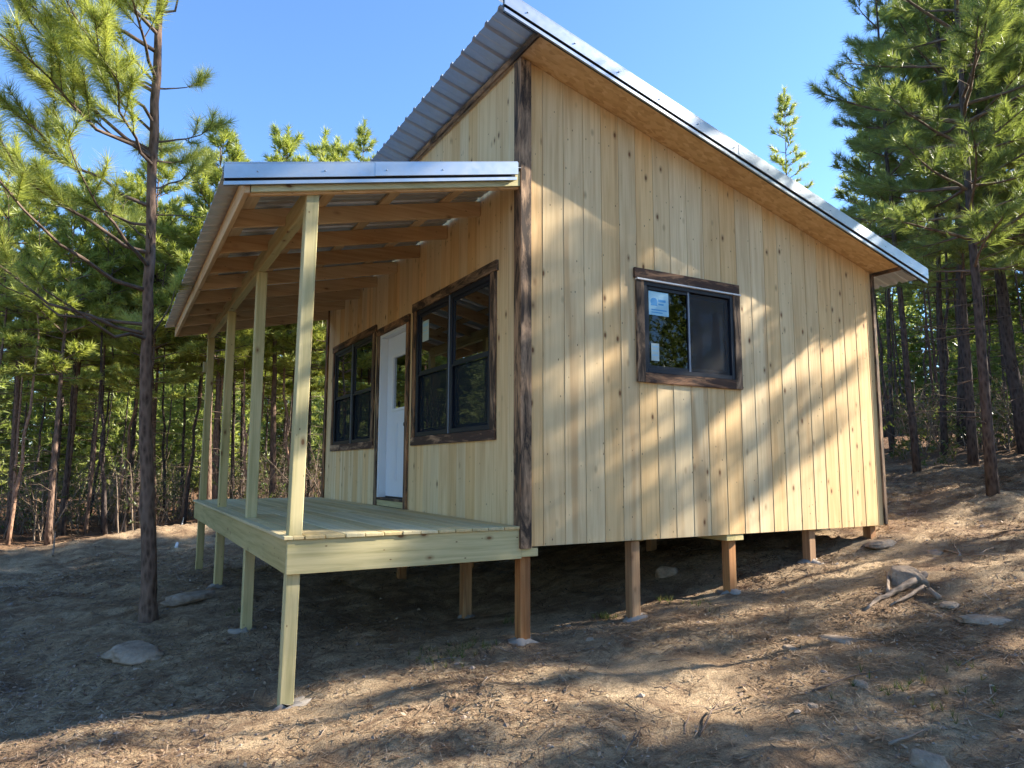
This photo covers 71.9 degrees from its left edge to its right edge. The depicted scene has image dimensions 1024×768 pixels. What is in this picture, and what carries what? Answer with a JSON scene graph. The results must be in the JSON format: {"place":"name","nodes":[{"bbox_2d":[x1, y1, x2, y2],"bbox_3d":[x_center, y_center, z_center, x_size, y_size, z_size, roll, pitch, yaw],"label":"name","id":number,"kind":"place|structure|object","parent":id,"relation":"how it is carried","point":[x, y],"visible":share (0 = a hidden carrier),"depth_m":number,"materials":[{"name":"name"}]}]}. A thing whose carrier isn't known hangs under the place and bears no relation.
{"place":"outdoors","nodes":[
{"label":"outdoors","id":0,"kind":"place"},
{"bbox_2d":[0,420,1023,767],"bbox_3d":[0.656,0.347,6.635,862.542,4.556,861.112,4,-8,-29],"label":"ground","id":1,"kind":"structure","parent":0,"point":[620,678],"depth_m":5.27,"materials":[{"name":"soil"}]},
{"bbox_2d":[0,182,26,434],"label":"pine tree","id":2,"kind":"object","parent":1,"relation":"on","point":[10,317],"visible":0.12,"depth_m":16.79,"materials":[{"name":"green plant"}]},
{"bbox_2d":[0,338,30,473],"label":"pine tree","id":3,"kind":"object","parent":1,"relation":"on","point":[8,407],"visible":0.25,"depth_m":21.16,"materials":[{"name":"green plant"}]},
{"bbox_2d":[0,140,48,494],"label":"pine tree","id":4,"kind":"object","parent":1,"relation":"on","point":[7,214],"visible":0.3,"depth_m":15.23,"materials":[{"name":"green plant"}]},
{"bbox_2d":[0,228,59,541],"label":"pine tree","id":5,"kind":"object","parent":1,"relation":"on","point":[49,342],"visible":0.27,"depth_m":15.49,"materials":[{"name":"green plant"}]},
{"bbox_2d":[0,153,66,525],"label":"pine tree","id":6,"kind":"object","parent":1,"relation":"on","point":[42,161],"visible":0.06,"depth_m":18.45,"materials":[{"name":"green plant"}]},
{"bbox_2d":[0,190,79,544],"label":"pine tree","id":7,"kind":"object","parent":1,"relation":"on","point":[26,238],"visible":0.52,"depth_m":14.67,"materials":[{"name":"green plant"}]},
{"bbox_2d":[27,338,59,503],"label":"pine tree","id":8,"kind":"object","parent":1,"relation":"on","point":[39,434],"visible":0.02,"depth_m":23.67,"materials":[{"name":"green plant"}]},
{"bbox_2d":[0,182,87,539],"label":"pine tree","id":9,"kind":"object","parent":1,"relation":"on","point":[31,227],"visible":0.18,"depth_m":16.12,"materials":[{"name":"green plant"}]},
{"bbox_2d":[13,271,95,513],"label":"pine tree","id":10,"kind":"object","parent":1,"relation":"on","point":[45,394],"visible":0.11,"depth_m":21.79,"materials":[{"name":"green plant"}]},
{"bbox_2d":[0,186,126,544],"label":"pine tree","id":11,"kind":"object","parent":1,"relation":"on","point":[84,352],"visible":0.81,"depth_m":14.73,"materials":[{"name":"green plant"}]},
{"bbox_2d":[11,163,133,532],"bbox_3d":[-10.806,-0.913,17.637,3.296,9.541,2.750,-6,-9,43],"label":"pine tree","id":12,"kind":"object","parent":1,"relation":"on","point":[109,361],"visible":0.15,"depth_m":17.37,"materials":[{"name":"green plant"}]},
{"bbox_2d":[21,242,124,469],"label":"pine tree","id":13,"kind":"object","parent":1,"relation":"on","point":[49,380],"visible":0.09,"depth_m":19.15,"materials":[{"name":"green plant"}]},
{"bbox_2d":[43,180,109,535],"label":"pine tree","id":14,"kind":"object","parent":1,"relation":"on","point":[64,518],"visible":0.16,"depth_m":16.50,"materials":[{"name":"green plant"}]},
{"bbox_2d":[66,348,126,499],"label":"pine tree","id":15,"kind":"object","parent":1,"relation":"on","point":[114,406],"visible":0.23,"depth_m":29.02,"materials":[{"name":"green plant"}]},
{"bbox_2d":[63,172,144,534],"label":"pine tree","id":16,"kind":"object","parent":1,"relation":"on","point":[104,219],"visible":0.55,"depth_m":15.76,"materials":[{"name":"green plant"}]},
{"bbox_2d":[87,348,125,502],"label":"pine tree","id":17,"kind":"object","parent":1,"relation":"on","point":[92,368],"visible":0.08,"depth_m":26.72,"materials":[{"name":"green plant"}]},
{"bbox_2d":[73,197,140,534],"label":"pine tree","id":18,"kind":"object","parent":1,"relation":"on","point":[88,334],"visible":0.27,"depth_m":16.11,"materials":[{"name":"green plant"}]},
{"bbox_2d":[78,192,139,532],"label":"pine tree","id":19,"kind":"object","parent":1,"relation":"on","point":[132,274],"visible":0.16,"depth_m":16.84,"materials":[{"name":"green plant"}]},
{"bbox_2d":[89,243,139,515],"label":"pine tree","id":20,"kind":"object","parent":1,"relation":"on","point":[112,353],"visible":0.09,"depth_m":20.87,"materials":[{"name":"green plant"}]},
{"bbox_2d":[0,0,238,622],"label":"pine tree","id":21,"kind":"object","parent":1,"relation":"on","point":[64,69],"visible":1,"depth_m":6.75,"materials":[{"name":"green plant"}]},
{"bbox_2d":[109,347,139,484],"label":"pine tree","id":22,"kind":"object","parent":1,"relation":"on","point":[123,437],"visible":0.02,"depth_m":25.91,"materials":[{"name":"green plant"}]},
{"bbox_2d":[101,640,164,664],"bbox_3d":[-3.078,2.203,5.750,0.424,0.151,0.642,6,-9,-43],"label":"rock","id":23,"kind":"object","parent":1,"relation":"on","point":[133,652],"visible":0.96,"depth_m":5.64,"materials":[{"name":"grey stone"}]},
{"bbox_2d":[75,146,198,524],"bbox_3d":[-8.911,-1.282,17.240,3.270,9.811,3.076,5,-9,-38],"label":"pine tree","id":24,"kind":"object","parent":1,"relation":"on","point":[141,182],"visible":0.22,"depth_m":16.94,"materials":[{"name":"green plant"}]},
{"bbox_2d":[99,212,175,511],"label":"pine tree","id":25,"kind":"object","parent":1,"relation":"on","point":[134,424],"visible":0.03,"depth_m":22.20,"materials":[{"name":"green plant"}]},
{"bbox_2d":[108,197,169,528],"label":"pine tree","id":26,"kind":"object","parent":1,"relation":"on","point":[114,524],"visible":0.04,"depth_m":17.80,"materials":[{"name":"green plant"}]},
{"bbox_2d":[108,198,181,510],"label":"pine tree","id":27,"kind":"object","parent":1,"relation":"on","point":[171,360],"visible":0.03,"depth_m":23.56,"materials":[{"name":"green plant"}]},
{"bbox_2d":[92,238,207,528],"bbox_3d":[-8.074,-0.004,16.052,2.014,6.936,2.399,-7,-10,45],"label":"pine tree","id":28,"kind":"object","parent":1,"relation":"on","point":[123,345],"visible":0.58,"depth_m":15.87,"materials":[{"name":"green plant"}]},
{"bbox_2d":[103,218,206,480],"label":"pine tree","id":29,"kind":"object","parent":1,"relation":"on","point":[136,359],"visible":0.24,"depth_m":17.14,"materials":[{"name":"green plant"}]},
{"bbox_2d":[155,221,185,512],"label":"pine tree","id":30,"kind":"object","parent":1,"relation":"on","point":[162,449],"visible":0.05,"depth_m":20.81,"materials":[{"name":"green plant"}]},
{"bbox_2d":[156,352,192,474],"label":"pine tree","id":31,"kind":"object","parent":1,"relation":"on","point":[170,420],"visible":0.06,"depth_m":28.84,"materials":[{"name":"green plant"}]},
{"bbox_2d":[167,211,202,511],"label":"pine tree","id":32,"kind":"object","parent":1,"relation":"on","point":[184,427],"visible":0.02,"depth_m":21.21,"materials":[{"name":"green plant"}]},
{"bbox_2d":[160,590,214,606],"bbox_3d":[-3.370,2.283,7.562,0.329,0.116,0.756,-4,-8,33],"label":"rock","id":33,"kind":"object","parent":1,"relation":"on","point":[181,599],"visible":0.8,"depth_m":7.37,"materials":[{"name":"grey stone"}]},
{"bbox_2d":[177,202,212,521],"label":"pine tree","id":34,"kind":"object","parent":1,"relation":"on","point":[183,500],"visible":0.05,"depth_m":18.58,"materials":[{"name":"green plant"}]},
{"bbox_2d":[183,215,214,523],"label":"pine tree","id":35,"kind":"object","parent":1,"relation":"on","point":[190,470],"visible":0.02,"depth_m":17.90,"materials":[{"name":"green plant"}]},
{"bbox_2d":[128,115,270,522],"bbox_3d":[-6.847,-1.458,15.947,3.357,9.719,2.802,7,-9,-44],"label":"pine tree","id":36,"kind":"object","parent":1,"relation":"on","point":[232,152],"visible":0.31,"depth_m":15.72,"materials":[{"name":"green plant"}]},
{"bbox_2d":[153,157,253,498],"bbox_3d":[-6.701,-1.016,15.967,3.056,8.847,2.550,-1,-7,13],"label":"pine tree","id":37,"kind":"object","parent":1,"relation":"on","point":[194,352],"visible":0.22,"depth_m":15.78,"materials":[{"name":"green plant"}]},
{"bbox_2d":[204,339,233,489],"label":"pine tree","id":38,"kind":"object","parent":1,"relation":"on","point":[221,391],"visible":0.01,"depth_m":17.99,"materials":[{"name":"green plant"}]},
{"bbox_2d":[172,186,271,498],"bbox_3d":[-7.775,-0.925,19.015,3.328,9.634,2.777,2,-7,-17],"label":"pine tree","id":39,"kind":"object","parent":1,"relation":"on","point":[238,366],"visible":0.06,"depth_m":19.10,"materials":[{"name":"green plant"}]},
{"bbox_2d":[166,254,279,498],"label":"pine tree","id":40,"kind":"object","parent":1,"relation":"on","point":[193,369],"visible":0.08,"depth_m":17.05,"materials":[{"name":"green plant"}]},
{"bbox_2d":[189,354,277,498],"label":"pine tree","id":41,"kind":"object","parent":1,"relation":"on","point":[247,386],"visible":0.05,"depth_m":23.37,"materials":[{"name":"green plant"}]},
{"bbox_2d":[213,356,277,498],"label":"pine tree","id":42,"kind":"object","parent":1,"relation":"on","point":[242,435],"depth_m":24.76,"materials":[{"name":"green plant"}]},
{"bbox_2d":[216,326,277,491],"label":"pine tree","id":43,"kind":"object","parent":1,"relation":"on","point":[243,419],"visible":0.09,"depth_m":17.12,"materials":[{"name":"green plant"}]},
{"bbox_2d":[240,361,291,474],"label":"pine tree","id":44,"kind":"object","parent":1,"relation":"on","point":[269,408],"visible":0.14,"depth_m":29.13,"materials":[{"name":"green plant"}]},
{"bbox_2d":[247,329,292,466],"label":"pine tree","id":45,"kind":"object","parent":1,"relation":"on","point":[280,352],"visible":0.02,"depth_m":19.63,"materials":[{"name":"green plant"}]},
{"bbox_2d":[235,331,313,466],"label":"pine tree","id":46,"kind":"object","parent":1,"relation":"on","point":[267,392],"visible":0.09,"depth_m":22.43,"materials":[{"name":"green plant"}]},
{"bbox_2d":[263,324,293,482],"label":"pine tree","id":47,"kind":"object","parent":1,"relation":"on","point":[287,428],"visible":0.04,"depth_m":18.27,"materials":[{"name":"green plant"}]},
{"bbox_2d":[233,121,325,497],"bbox_3d":[-6.137,-1.748,18.720,3.837,11.107,3.202,1,-7,-7],"label":"pine tree","id":48,"kind":"object","parent":1,"relation":"on","point":[288,144],"visible":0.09,"depth_m":18.61,"materials":[{"name":"green plant"}]},
{"bbox_2d":[260,324,325,496],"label":"pine tree","id":49,"kind":"object","parent":1,"relation":"on","point":[312,386],"visible":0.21,"depth_m":19.11,"materials":[{"name":"green plant"}]},
{"bbox_2d":[270,320,326,465],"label":"pine tree","id":50,"kind":"object","parent":1,"relation":"on","point":[290,359],"visible":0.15,"depth_m":17.30,"materials":[{"name":"green plant"}]},
{"bbox_2d":[276,370,323,460],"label":"pine tree","id":51,"kind":"object","parent":1,"relation":"on","point":[313,393],"visible":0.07,"depth_m":32.59,"materials":[{"name":"green plant"}]},
{"bbox_2d":[277,321,325,495],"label":"pine tree","id":52,"kind":"object","parent":1,"relation":"on","point":[309,426],"visible":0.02,"depth_m":22.59,"materials":[{"name":"green plant"}]},
{"bbox_2d":[262,125,344,452],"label":"pine tree","id":53,"kind":"object","parent":1,"relation":"on","point":[312,148],"visible":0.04,"depth_m":19.83,"materials":[{"name":"green plant"}]},
{"bbox_2d":[289,134,356,459],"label":"pine tree","id":54,"kind":"object","parent":1,"relation":"on","point":[333,154],"visible":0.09,"depth_m":17.10,"materials":[{"name":"green plant"}]},
{"bbox_2d":[346,117,380,161],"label":"pine tree","id":55,"kind":"object","parent":1,"relation":"on","point":[360,131],"visible":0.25,"depth_m":20.90,"materials":[{"name":"green plant"}]},
{"bbox_2d":[0,486,1022,767],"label":"fallen twigs","id":56,"kind":"object","parent":1,"relation":"on","point":[496,646],"visible":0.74,"depth_m":5.15,"materials":[{"name":"brown wood"}]},
{"bbox_2d":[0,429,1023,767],"bbox_3d":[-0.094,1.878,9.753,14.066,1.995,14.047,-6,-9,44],"label":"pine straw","id":57,"kind":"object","parent":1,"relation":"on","point":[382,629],"visible":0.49,"depth_m":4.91,"materials":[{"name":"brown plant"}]},
{"bbox_2d":[0,222,1023,497],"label":"distant forest","id":58,"kind":"object","parent":1,"relation":"on","point":[914,314],"visible":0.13,"depth_m":37.52,"materials":[{"name":"green plant"}]},
{"bbox_2d":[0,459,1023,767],"bbox_3d":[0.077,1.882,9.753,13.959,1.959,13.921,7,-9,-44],"label":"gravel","id":59,"kind":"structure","parent":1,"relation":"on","point":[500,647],"depth_m":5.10,"materials":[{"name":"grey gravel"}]},
{"bbox_2d":[0,310,1023,541],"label":"undergrowth","id":60,"kind":"object","parent":1,"relation":"on","point":[37,524],"depth_m":17.05,"materials":[{"name":"green plant"}]},
{"bbox_2d":[165,0,928,711],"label":"cabin","id":61,"kind":"object","parent":1,"relation":"on","point":[549,280],"visible":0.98,"depth_m":6.51,"materials":[{"name":"brown wood"}]},
{"bbox_2d":[330,325,376,450],"bbox_3d":[-2.180,0.126,9.724,0.086,1.559,2.002,4,-8,-29],"label":"window","id":62,"kind":"structure","parent":61,"relation":"in","point":[354,359],"depth_m":9.65,"materials":[{"name":"black glass"}]},
{"bbox_2d":[373,314,410,508],"bbox_3d":[-1.363,0.346,8.305,0.156,2.166,1.100,4,-8,-29],"label":"door","id":63,"kind":"structure","parent":61,"relation":"in","point":[390,475],"depth_m":8.49,"materials":[{"name":"white paint"}]},
{"bbox_2d":[410,259,498,445],"bbox_3d":[-0.587,-0.204,6.910,0.086,1.559,1.982,4,-8,-29],"label":"window","id":64,"kind":"structure","parent":61,"relation":"in","point":[453,380],"depth_m":6.80,"materials":[{"name":"black glass"}]},
{"bbox_2d":[633,267,742,389],"bbox_3d":[1.655,-0.493,6.621,1.318,1.035,0.095,4,-8,-29],"label":"window","id":65,"kind":"structure","parent":61,"relation":"in","point":[688,329],"depth_m":6.60,"materials":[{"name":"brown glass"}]},
{"bbox_2d":[655,565,677,577],"bbox_3d":[1.642,1.996,7.442,0.243,0.178,0.311,-4,-8,34],"label":"rock","id":66,"kind":"object","parent":1,"relation":"on","point":[662,571],"visible":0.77,"depth_m":7.34,"materials":[{"name":"grey stone"}]},
{"bbox_2d":[767,85,814,189],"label":"pine tree","id":67,"kind":"object","parent":1,"relation":"on","point":[782,102],"visible":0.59,"depth_m":23.23,"materials":[{"name":"green plant"}]},
{"bbox_2d":[818,634,857,644],"bbox_3d":[2.346,1.840,5.058,0.239,0.063,0.328,2,-7,-17],"label":"rock","id":68,"kind":"object","parent":1,"relation":"on","point":[842,639],"visible":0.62,"depth_m":5.03,"materials":[{"name":"grey stone"}]},
{"bbox_2d":[833,132,890,436],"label":"pine tree","id":69,"kind":"object","parent":1,"relation":"on","point":[885,434],"visible":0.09,"depth_m":22.10,"materials":[{"name":"green plant"}]},
{"bbox_2d":[828,87,906,456],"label":"pine tree","id":70,"kind":"object","parent":1,"relation":"on","point":[842,197],"visible":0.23,"depth_m":15.02,"materials":[{"name":"green plant"}]},
{"bbox_2d":[842,63,918,443],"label":"pine tree","id":71,"kind":"object","parent":1,"relation":"on","point":[890,386],"visible":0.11,"depth_m":16.22,"materials":[{"name":"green plant"}]},
{"bbox_2d":[864,539,896,548],"bbox_3d":[3.876,1.696,7.460,0.447,0.104,0.247,4,-8,-31],"label":"rock","id":72,"kind":"object","parent":1,"relation":"on","point":[881,544],"visible":0.89,"depth_m":7.36,"materials":[{"name":"grey stone"}]},
{"bbox_2d":[871,170,911,432],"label":"pine tree","id":73,"kind":"object","parent":1,"relation":"on","point":[894,366],"visible":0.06,"depth_m":23.52,"materials":[{"name":"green plant"}]},
{"bbox_2d":[824,0,961,472],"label":"pine tree","id":74,"kind":"object","parent":1,"relation":"on","point":[914,442],"visible":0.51,"depth_m":11.83,"materials":[{"name":"green plant"}]},
{"bbox_2d":[876,222,912,402],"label":"pine tree","id":75,"kind":"object","parent":1,"relation":"on","point":[893,304],"visible":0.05,"depth_m":28.00,"materials":[{"name":"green plant"}]},
{"bbox_2d":[863,571,928,610],"bbox_3d":[3.216,1.718,5.866,1.036,0.237,0.102,5,-8,-36],"label":"stick","id":76,"kind":"object","parent":1,"relation":"on","point":[910,582],"visible":0.94,"depth_m":5.81,"materials":[{"name":"wood"}]},
{"bbox_2d":[885,565,929,587],"bbox_3d":[3.444,1.744,6.184,0.300,0.286,0.406,-1,-7,9],"label":"rock","id":77,"kind":"object","parent":1,"relation":"on","point":[898,574],"visible":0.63,"depth_m":6.10,"materials":[{"name":"grey stone"}]},
{"bbox_2d":[803,0,1023,496],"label":"pine tree","id":78,"kind":"object","parent":1,"relation":"on","point":[971,237],"visible":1,"depth_m":9.43,"materials":[{"name":"green plant"}]},
{"bbox_2d":[889,584,942,605],"bbox_3d":[3.248,1.702,5.645,0.477,0.137,0.198,4,-8,-29],"label":"stick","id":79,"kind":"object","parent":1,"relation":"on","point":[933,593],"visible":1,"depth_m":5.70,"materials":[{"name":"brown wood"}]},
{"bbox_2d":[902,196,949,435],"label":"pine tree","id":80,"kind":"object","parent":1,"relation":"on","point":[927,335],"visible":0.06,"depth_m":21.75,"materials":[{"name":"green plant"}]},
{"bbox_2d":[903,195,948,409],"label":"pine tree","id":81,"kind":"object","parent":1,"relation":"on","point":[908,292],"visible":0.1,"depth_m":23.89,"materials":[{"name":"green plant"}]},
{"bbox_2d":[901,160,954,424],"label":"pine tree","id":82,"kind":"object","parent":1,"relation":"on","point":[934,356],"visible":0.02,"depth_m":22.79,"materials":[{"name":"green plant"}]},
{"bbox_2d":[834,0,1023,465],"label":"pine tree","id":83,"kind":"object","parent":1,"relation":"on","point":[914,22],"visible":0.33,"depth_m":11.80,"materials":[{"name":"green plant"}]},
{"bbox_2d":[908,748,950,767],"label":"rock","id":84,"kind":"object","parent":1,"relation":"on","point":[919,758],"visible":0.98,"depth_m":3.23,"materials":[{"name":"grey stone"}]},
{"bbox_2d":[914,217,955,431],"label":"pine tree","id":85,"kind":"object","parent":1,"relation":"on","point":[931,305],"visible":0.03,"depth_m":27.36,"materials":[{"name":"green plant"}]},
{"bbox_2d":[848,0,1023,445],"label":"pine tree","id":86,"kind":"object","parent":1,"relation":"on","point":[960,392],"visible":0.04,"depth_m":14.91,"materials":[{"name":"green plant"}]},
{"bbox_2d":[916,222,955,424],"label":"pine tree","id":87,"kind":"object","parent":1,"relation":"on","point":[931,302],"visible":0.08,"depth_m":26.72,"materials":[{"name":"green plant"}]},
{"bbox_2d":[870,5,1002,454],"bbox_3d":[8.443,-4.163,14.094,2.338,11.595,2.123,2,-7,-17],"label":"pine tree","id":88,"kind":"object","parent":1,"relation":"on","point":[943,419],"visible":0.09,"depth_m":13.81,"materials":[{"name":"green plant"}]},
{"bbox_2d":[899,157,983,402],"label":"pine tree","id":89,"kind":"object","parent":1,"relation":"on","point":[947,361],"visible":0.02,"depth_m":16.61,"materials":[{"name":"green plant"}]},
{"bbox_2d":[866,0,1023,453],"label":"pine tree","id":90,"kind":"object","parent":1,"relation":"on","point":[1011,366],"visible":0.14,"depth_m":12.83,"materials":[{"name":"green plant"}]},
{"bbox_2d":[924,185,971,373],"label":"pine tree","id":91,"kind":"object","parent":1,"relation":"on","point":[953,277],"visible":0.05,"depth_m":25.42,"materials":[{"name":"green plant"}]},
{"bbox_2d":[934,196,987,393],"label":"pine tree","id":92,"kind":"object","parent":1,"relation":"on","point":[982,277],"visible":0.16,"depth_m":24.11,"materials":[{"name":"green plant"}]},
{"bbox_2d":[927,224,997,387],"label":"pine tree","id":93,"kind":"object","parent":1,"relation":"on","point":[951,314],"visible":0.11,"depth_m":28.77,"materials":[{"name":"green plant"}]},
{"bbox_2d":[934,270,1023,362],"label":"pine tree","id":94,"kind":"object","parent":1,"relation":"on","point":[992,310],"visible":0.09,"depth_m":29.05,"materials":[{"name":"green plant"}]},
{"bbox_2d":[938,21,1023,278],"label":"pine tree","id":95,"kind":"object","parent":1,"relation":"on","point":[1004,175],"visible":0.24,"depth_m":11.98,"materials":[{"name":"green plant"}]},
{"bbox_2d":[953,614,1011,624],"bbox_3d":[3.417,1.710,5.110,0.388,0.071,0.288,-2,-7,21],"label":"rock","id":96,"kind":"object","parent":1,"relation":"on","point":[980,619],"visible":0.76,"depth_m":5.04,"materials":[{"name":"grey stone"}]},
{"bbox_2d":[953,240,1012,392],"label":"pine tree","id":97,"kind":"object","parent":1,"relation":"on","point":[983,288],"visible":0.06,"depth_m":23.09,"materials":[{"name":"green plant"}]},
{"bbox_2d":[967,248,1012,392],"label":"pine tree","id":98,"kind":"object","parent":1,"relation":"on","point":[988,355],"visible":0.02,"depth_m":26.36,"materials":[{"name":"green plant"}]},
{"bbox_2d":[969,252,1023,403],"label":"pine tree","id":99,"kind":"object","parent":1,"relation":"on","point":[1011,277],"visible":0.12,"depth_m":25.11,"materials":[{"name":"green plant"}]},
{"bbox_2d":[977,188,1023,362],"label":"pine tree","id":100,"kind":"object","parent":1,"relation":"on","point":[1019,305],"visible":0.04,"depth_m":23.62,"materials":[{"name":"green plant"}]},
{"bbox_2d":[979,223,1022,401],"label":"pine tree","id":101,"kind":"object","parent":1,"relation":"on","point":[1004,369],"visible":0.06,"depth_m":23.93,"materials":[{"name":"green plant"}]},
{"bbox_2d":[983,270,1023,352],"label":"pine tree","id":102,"kind":"object","parent":1,"relation":"on","point":[1014,299],"visible":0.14,"depth_m":27.40,"materials":[{"name":"green plant"}]},
{"bbox_2d":[0,0,1023,448],"label":"sky","id":103,"kind":"structure","parent":0,"point":[310,65],"materials":[{"name":"blue"}]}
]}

